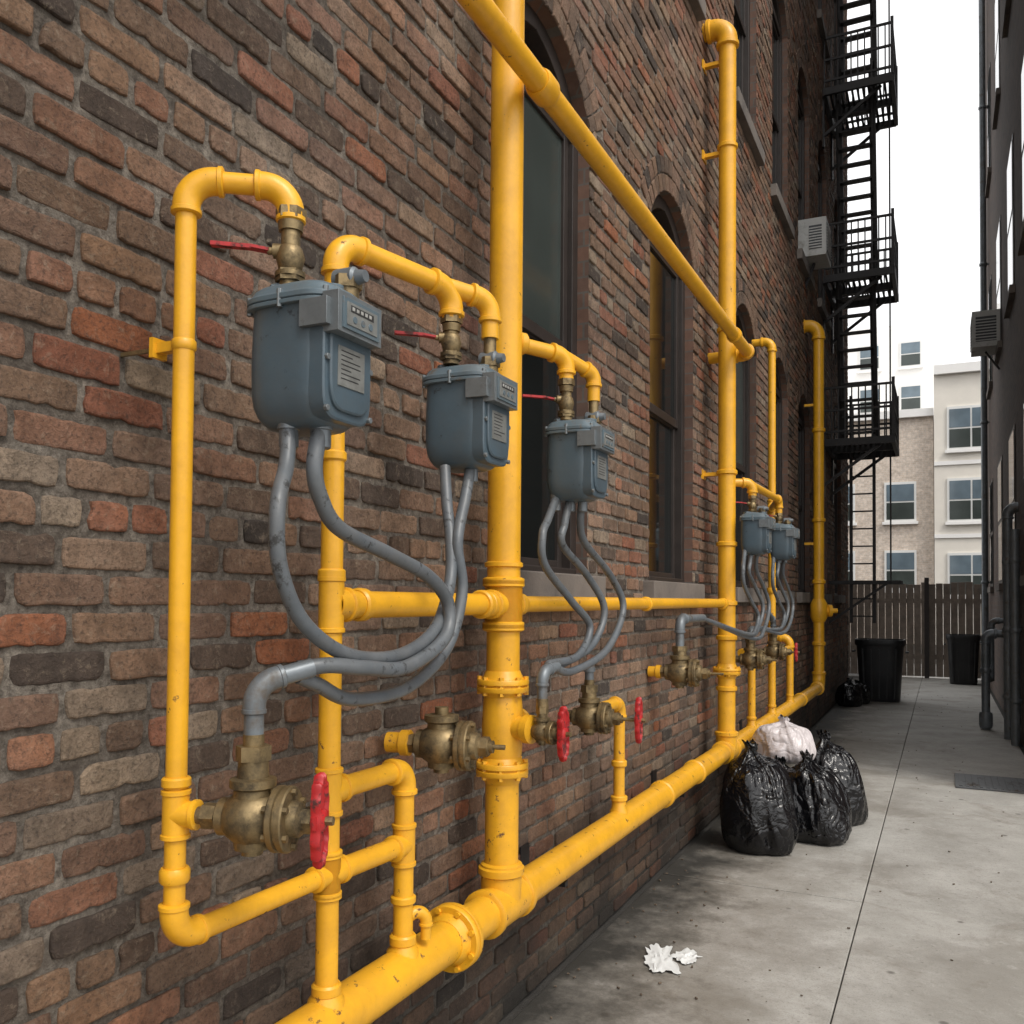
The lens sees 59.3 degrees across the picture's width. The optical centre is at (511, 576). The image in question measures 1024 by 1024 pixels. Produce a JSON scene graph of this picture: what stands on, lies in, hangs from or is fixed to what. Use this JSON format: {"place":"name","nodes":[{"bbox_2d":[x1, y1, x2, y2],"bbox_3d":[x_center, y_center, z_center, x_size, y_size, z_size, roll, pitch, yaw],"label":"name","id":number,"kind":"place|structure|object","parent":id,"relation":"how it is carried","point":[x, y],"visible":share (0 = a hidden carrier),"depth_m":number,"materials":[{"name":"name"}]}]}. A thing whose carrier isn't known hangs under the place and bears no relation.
{"place":"outdoors","nodes":[
{"label":"outdoors","id":0,"kind":"place"},
{"bbox_2d":[498,642,1023,1023],"bbox_3d":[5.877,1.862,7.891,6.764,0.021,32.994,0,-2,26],"label":"concrete pavement","id":1,"kind":"structure","parent":0,"point":[793,934],"depth_m":4.63,"materials":[{"name":"grey concrete"}]},
{"bbox_2d":[0,0,847,1023],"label":"walls","id":2,"kind":"structure","parent":1,"relation":"on","point":[10,604],"depth_m":2.25,"materials":[{"name":"brick"}]},
{"bbox_2d":[0,0,848,1023],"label":"brick courses","id":3,"kind":"object","parent":2,"relation":"attached to","point":[76,360],"visible":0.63,"depth_m":2.43,"materials":[{"name":"brown brick"}]},
{"bbox_2d":[120,0,837,1023],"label":"gas pipework","id":4,"kind":"object","parent":2,"relation":"attached to","point":[450,936],"visible":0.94,"depth_m":2.99,"materials":[{"name":"yellow paint"}]},
{"bbox_2d":[194,734,334,869],"bbox_3d":[-0.482,0.429,1.729,0.290,0.250,0.126,0,-2,8],"label":"gas valve","id":5,"kind":"object","parent":4,"relation":"attached to","point":[257,813],"visible":1,"depth_m":1.70,"materials":[{"name":"gold metal"}]},
{"bbox_2d":[241,658,315,734],"bbox_3d":[-0.456,0.248,1.761,0.143,0.172,0.048,1,-2,-31],"label":"pipe elbow","id":6,"kind":"object","parent":5,"relation":"attached to","point":[263,686],"visible":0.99,"depth_m":1.73,"materials":[{"name":"grey metal"}]},
{"bbox_2d":[210,204,380,436],"bbox_3d":[-0.430,-0.515,1.823,0.307,0.451,0.204,0,-2,26],"label":"gas meter","id":7,"kind":"object","parent":4,"relation":"attached to","point":[315,343],"visible":0.97,"depth_m":1.75,"materials":[{"name":"grey paint"}]},
{"bbox_2d":[268,423,456,661],"bbox_3d":[-0.294,-0.072,2.068,0.123,0.542,0.866,0,-2,21],"label":"flexible gas hose","id":8,"kind":"object","parent":7,"relation":"attached to","point":[310,630],"visible":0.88,"depth_m":1.76,"materials":[{"name":"grey metal"}]},
{"bbox_2d":[296,426,455,676],"bbox_3d":[-0.272,-0.061,2.005,0.078,0.568,0.570,0,-2,30],"label":"flexible gas hose","id":9,"kind":"object","parent":7,"relation":"attached to","point":[334,523],"visible":0.98,"depth_m":1.89,"materials":[{"name":"grey metal"}]},
{"bbox_2d":[384,706,505,773],"bbox_3d":[-0.193,0.478,2.646,0.360,0.190,0.153,0,-2,26],"label":"gas valve","id":10,"kind":"object","parent":4,"relation":"attached to","point":[444,741],"visible":1,"depth_m":2.60,"materials":[{"name":"gold metal"}]},
{"bbox_2d":[394,314,517,472],"bbox_3d":[-0.150,-0.511,2.527,0.296,0.428,0.234,0,-2,26],"label":"gas meter","id":11,"kind":"object","parent":4,"relation":"attached to","point":[469,407],"visible":0.98,"depth_m":2.48,"materials":[{"name":"grey paint"}]},
{"bbox_2d":[295,468,477,705],"bbox_3d":[-0.253,-0.040,2.153,0.068,0.662,0.805,0,-2,23],"label":"flexible gas hose","id":12,"kind":"object","parent":11,"relation":"attached to","point":[324,688],"visible":0.82,"depth_m":2.25,"materials":[{"name":"grey metal"}]},
{"bbox_2d":[530,698,571,761],"bbox_3d":[0.110,0.504,2.966,0.188,0.200,0.080,0,-2,26],"label":"gas valve","id":13,"kind":"object","parent":4,"relation":"attached to","point":[544,730],"visible":0.98,"depth_m":2.94,"materials":[{"name":"gold metal"}]},
{"bbox_2d":[536,661,560,698],"bbox_3d":[0.121,0.361,3.014,0.045,0.147,0.124,0,-2,31],"label":"pipe elbow","id":14,"kind":"object","parent":13,"relation":"attached to","point":[546,670],"visible":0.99,"depth_m":2.97,"materials":[{"name":"grey metal"}]},
{"bbox_2d":[522,378,614,502],"bbox_3d":[0.214,-0.485,3.240,0.297,0.438,0.236,0,-2,26],"label":"gas meter","id":15,"kind":"object","parent":4,"relation":"attached to","point":[580,451],"visible":1,"depth_m":3.16,"materials":[{"name":"grey paint"}]},
{"bbox_2d":[537,494,593,665],"bbox_3d":[0.185,-0.003,3.212,0.087,0.652,0.415,0,-2,26],"label":"flexible gas hose","id":16,"kind":"object","parent":15,"relation":"attached to","point":[552,509],"visible":0.9,"depth_m":3.16,"materials":[{"name":"grey metal"}]},
{"bbox_2d":[557,502,607,667],"bbox_3d":[0.241,0.002,3.279,0.061,0.659,0.505,0,-2,26],"label":"flexible gas hose","id":17,"kind":"object","parent":15,"relation":"attached to","point":[567,552],"visible":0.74,"depth_m":3.34,"materials":[{"name":"grey metal"}]},
{"bbox_2d":[555,502,626,675],"bbox_3d":[0.305,0.016,3.360,0.067,0.682,0.708,0,-2,26],"label":"flexible gas hose","id":18,"kind":"object","parent":15,"relation":"attached to","point":[614,582],"visible":0.9,"depth_m":3.40,"materials":[{"name":"grey metal"}]},
{"bbox_2d":[557,679,645,743],"bbox_3d":[0.355,0.532,3.572,0.359,0.240,0.127,0,-2,26],"label":"gas valve","id":19,"kind":"object","parent":4,"relation":"attached to","point":[591,715],"visible":0.99,"depth_m":3.54,"materials":[{"name":"gold metal"}]},
{"bbox_2d":[584,666,594,679],"bbox_3d":[0.309,0.399,3.595,0.048,0.085,0.048,0,-2,26],"label":"pipe cap","id":20,"kind":"object","parent":19,"relation":"on","point":[589,673],"visible":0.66,"depth_m":3.58,"materials":[{"name":"grey metal"}]},
{"bbox_2d":[648,646,723,687],"bbox_3d":[0.975,0.499,5.055,0.421,0.258,0.159,0,-2,26],"label":"gas valve","id":21,"kind":"object","parent":4,"relation":"attached to","point":[681,670],"visible":1,"depth_m":5.02,"materials":[{"name":"gold metal"}]},
{"bbox_2d":[674,613,705,645],"bbox_3d":[1.044,0.310,5.255,0.063,0.192,0.482,0,-2,28],"label":"pipe elbow","id":22,"kind":"object","parent":21,"relation":"attached to","point":[682,619],"visible":1,"depth_m":5.07,"materials":[{"name":"grey metal"}]},
{"bbox_2d":[736,495,775,554],"bbox_3d":[1.659,-0.355,6.213,0.302,0.418,0.186,0,-2,26],"label":"gas meter","id":23,"kind":"object","parent":4,"relation":"attached to","point":[758,525],"visible":0.99,"depth_m":6.13,"materials":[{"name":"grey paint"}]},
{"bbox_2d":[706,549,759,636],"bbox_3d":[1.460,0.077,5.894,0.065,0.652,1.097,-1,-2,33],"label":"flexible gas hose","id":24,"kind":"object","parent":23,"relation":"attached to","point":[751,602],"visible":0.98,"depth_m":6.05,"materials":[{"name":"grey metal"}]},
{"bbox_2d":[704,555,770,640],"bbox_3d":[1.556,0.097,6.031,0.108,0.684,1.430,0,-2,32],"label":"flexible gas hose","id":25,"kind":"object","parent":23,"relation":"attached to","point":[767,597],"visible":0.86,"depth_m":6.36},
{"bbox_2d":[747,555,764,636],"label":"flexible gas hose","id":26,"kind":"object","parent":23,"relation":"attached to","point":[754,585],"visible":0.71,"depth_m":6.34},
{"bbox_2d":[735,639,776,670],"bbox_3d":[1.718,0.545,6.403,0.324,0.247,0.140,0,-2,26],"label":"gas valve","id":27,"kind":"object","parent":4,"relation":"attached to","point":[751,658],"visible":0.96,"depth_m":6.37,"materials":[{"name":"gold metal"}]},
{"bbox_2d":[747,626,762,632],"bbox_3d":[1.776,0.406,6.553,0.058,0.099,0.380,0,-2,29],"label":"hose manifold","id":28,"kind":"object","parent":27,"relation":"attached to","point":[750,629],"visible":0.3,"depth_m":6.43,"materials":[{"name":"grey metal"}]},
{"bbox_2d":[757,634,799,661],"bbox_3d":[2.194,0.576,7.438,0.352,0.247,0.140,0,-2,26],"label":"gas valve","id":29,"kind":"object","parent":4,"relation":"attached to","point":[774,649],"visible":0.94,"depth_m":7.40,"materials":[{"name":"gold metal"}]},
{"bbox_2d":[765,610,775,627],"bbox_3d":[2.114,0.374,7.352,0.053,0.209,0.282,0,-2,26],"label":"hose manifold","id":30,"kind":"object","parent":29,"relation":"attached to","point":[772,619],"visible":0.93,"depth_m":7.42,"materials":[{"name":"grey metal"}]},
{"bbox_2d":[769,513,799,559],"bbox_3d":[2.163,-0.321,7.268,0.302,0.383,0.186,0,-2,26],"label":"gas meter","id":31,"kind":"object","parent":4,"relation":"attached to","point":[785,535],"visible":0.87,"depth_m":7.18,"materials":[{"name":"grey paint"}]},
{"bbox_2d":[766,556,785,630],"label":"flexible gas hose","id":32,"kind":"object","parent":31,"relation":"attached to","point":[773,562],"visible":0.95,"depth_m":7.17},
{"bbox_2d":[765,560,794,634],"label":"flexible gas hose","id":33,"kind":"object","parent":31,"relation":"attached to","point":[784,562],"visible":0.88,"depth_m":7.43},
{"bbox_2d":[775,560,789,631],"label":"flexible gas hose","id":34,"kind":"object","parent":31,"relation":"attached to","point":[781,588],"visible":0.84,"depth_m":7.39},
{"bbox_2d":[478,0,845,602],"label":"window sills","id":35,"kind":"structure","parent":2,"relation":"attached to","point":[537,581],"depth_m":6.17,"materials":[{"name":"grey stone"}]},
{"bbox_2d":[520,0,836,592],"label":"windows","id":36,"kind":"structure","parent":2,"relation":"attached to","point":[550,230],"depth_m":5.57,"materials":[{"name":"glass"}]},
{"bbox_2d":[798,216,830,287],"bbox_3d":[3.746,-3.958,11.128,0.342,0.765,0.511,0,-2,26],"label":"window air conditioner","id":37,"kind":"object","parent":2,"relation":"attached to","point":[814,238],"depth_m":10.93,"materials":[{"name":"grey metal"}]},
{"bbox_2d":[822,0,902,623],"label":"fire escape","id":38,"kind":"object","parent":2,"relation":"attached to","point":[873,446],"visible":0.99,"depth_m":13.11,"materials":[{"name":"black metal"}]},
{"bbox_2d":[644,943,680,973],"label":"paper litter","id":39,"kind":"object","parent":1,"relation":"on","point":[657,958],"visible":1,"depth_m":3.99,"materials":[{"name":"white paper"}]},
{"bbox_2d":[669,948,701,964],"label":"paper litter","id":40,"kind":"object","parent":1,"relation":"on","point":[685,956],"visible":1,"depth_m":4.04,"materials":[{"name":"white paper"}]},
{"bbox_2d":[720,739,798,855],"bbox_3d":[1.607,1.412,5.838,0.484,0.702,0.493,0,-2,26],"label":"trash bag","id":41,"kind":"object","parent":1,"relation":"on","point":[758,815],"visible":1,"depth_m":5.67,"materials":[{"name":"black plastic"}]},
{"bbox_2d":[550,695,1002,1020],"bbox_3d":[3.812,1.858,8.908,2.139,0.007,16.446,0,-2,26],"label":"scattered debris","id":42,"kind":"object","parent":1,"relation":"on","point":[578,969],"visible":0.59,"depth_m":4.73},
{"bbox_2d":[774,755,789,768],"bbox_3d":[1.910,1.520,6.382,0.466,0.520,0.508,0,-2,26],"label":"trash bag","id":43,"kind":"object","parent":1,"relation":"on","point":[782,760],"visible":0.12,"depth_m":6.36,"materials":[{"name":"black plastic"}]},
{"bbox_2d":[751,714,815,763],"bbox_3d":[1.971,1.171,6.548,0.469,0.327,0.405,0,-2,26],"label":"white trash bag","id":44,"kind":"object","parent":43,"relation":"on","point":[785,737],"visible":0.77,"depth_m":6.41,"materials":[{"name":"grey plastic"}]},
{"bbox_2d":[786,749,851,845],"bbox_3d":[2.046,1.477,6.078,0.468,0.591,0.415,0,-2,26],"label":"trash bag","id":45,"kind":"object","parent":1,"relation":"on","point":[822,806],"visible":0.84,"depth_m":5.94,"materials":[{"name":"black plastic"}]},
{"bbox_2d":[814,730,867,825],"bbox_3d":[2.336,1.453,6.585,0.500,0.670,0.493,0,-2,26],"label":"trash bag","id":46,"kind":"object","parent":1,"relation":"on","point":[839,761],"visible":0.55,"depth_m":6.42,"materials":[{"name":"black plastic"}]},
{"bbox_2d":[835,677,862,706],"bbox_3d":[5.234,1.785,13.969,0.410,0.439,0.455,0,-2,26],"label":"trash bag","id":47,"kind":"object","parent":1,"relation":"on","point":[848,693],"visible":1,"depth_m":13.81,"materials":[{"name":"black plastic"}]},
{"bbox_2d":[854,680,870,703],"bbox_3d":[5.479,1.827,14.296,0.407,0.376,0.448,0,-2,26],"label":"trash bag","id":48,"kind":"object","parent":1,"relation":"on","point":[866,692],"visible":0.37,"depth_m":14.13,"materials":[{"name":"black plastic"}]},
{"bbox_2d":[852,638,908,701],"bbox_3d":[6.056,1.532,14.800,0.867,1.000,0.693,0,-2,26],"label":"trash can","id":49,"kind":"object","parent":1,"relation":"on","point":[880,664],"visible":0.88,"depth_m":14.52,"materials":[{"name":"black plastic"}]},
{"bbox_2d":[848,578,981,678],"bbox_3d":[8.415,1.103,19.550,4.568,2.150,0.160,0,-2,26],"label":"wooden fence","id":50,"kind":"object","parent":1,"relation":"on","point":[928,625],"visible":0.32,"depth_m":19.38,"materials":[{"name":"brown wood"}]},
{"bbox_2d":[944,634,980,684],"bbox_3d":[8.995,1.648,17.937,0.708,0.980,0.630,0,-2,26],"label":"trash can","id":51,"kind":"object","parent":1,"relation":"on","point":[963,655],"visible":0.96,"depth_m":17.70,"materials":[{"name":"black plastic"}]},
{"bbox_2d":[955,773,1023,793],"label":"metal grate","id":52,"kind":"object","parent":1,"relation":"on","point":[992,783],"visible":1,"depth_m":7.96,"materials":[{"name":"metal"}]},
{"bbox_2d":[979,502,1021,746],"bbox_3d":[5.955,0.530,10.988,0.432,2.829,1.710,0,-2,26],"label":"standpipe","id":53,"kind":"object","parent":1,"relation":"on","point":[1010,632],"visible":0.97,"depth_m":10.64,"materials":[{"name":"black metal"}]},
{"bbox_2d":[848,408,934,642],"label":"tan brick building","id":54,"kind":"structure","parent":0,"point":[912,497],"depth_m":35.50,"materials":[{"name":"beige brick"}]},
{"bbox_2d":[848,481,917,592],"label":"windows","id":55,"kind":"structure","parent":54,"relation":"in","point":[903,494],"depth_m":35.47,"materials":[{"name":"clear glass"}]},
{"bbox_2d":[847,312,942,413],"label":"white building","id":56,"kind":"structure","parent":0,"point":[916,349],"depth_m":47.06,"materials":[{"name":"white painted plaster"},{"name":"window glass"}]},
{"bbox_2d":[857,339,922,412],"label":"windows","id":57,"kind":"structure","parent":56,"relation":"in","point":[910,351],"depth_m":46.95,"materials":[{"name":"clear glass"}]},
{"bbox_2d":[847,0,979,363],"label":"sky","id":58,"kind":"structure","parent":0,"point":[935,191],"materials":[{"name":"white"}]},
{"bbox_2d":[934,361,981,633],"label":"cream building","id":59,"kind":"structure","parent":0,"point":[957,480],"depth_m":34.29,"materials":[{"name":"beige paint"}]},
{"bbox_2d":[945,404,981,598],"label":"windows","id":60,"kind":"structure","parent":59,"relation":"in","point":[963,422],"depth_m":34.17,"materials":[{"name":"clear glass"}]},
{"bbox_2d":[985,0,1023,745],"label":"walls","id":61,"kind":"structure","parent":0,"point":[1005,408],"depth_m":12.63,"materials":[{"name":"brick"}]},
{"bbox_2d":[978,0,989,633],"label":"drain pipe","id":62,"kind":"object","parent":61,"relation":"attached to","point":[983,264],"visible":0.94,"depth_m":16.93,"materials":[{"name":"black metal"}]},
{"bbox_2d":[970,309,999,369],"bbox_3d":[7.311,-3.601,13.904,0.404,0.857,0.611,0,-2,26],"label":"window air conditioner","id":63,"kind":"object","parent":61,"relation":"attached to","point":[984,331],"depth_m":13.66,"materials":[{"name":"grey metal"}]},
{"bbox_2d":[985,0,1023,592],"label":"windows","id":64,"kind":"structure","parent":61,"relation":"attached to","point":[1008,305],"depth_m":13.41,"materials":[{"name":"glass"}]}
]}

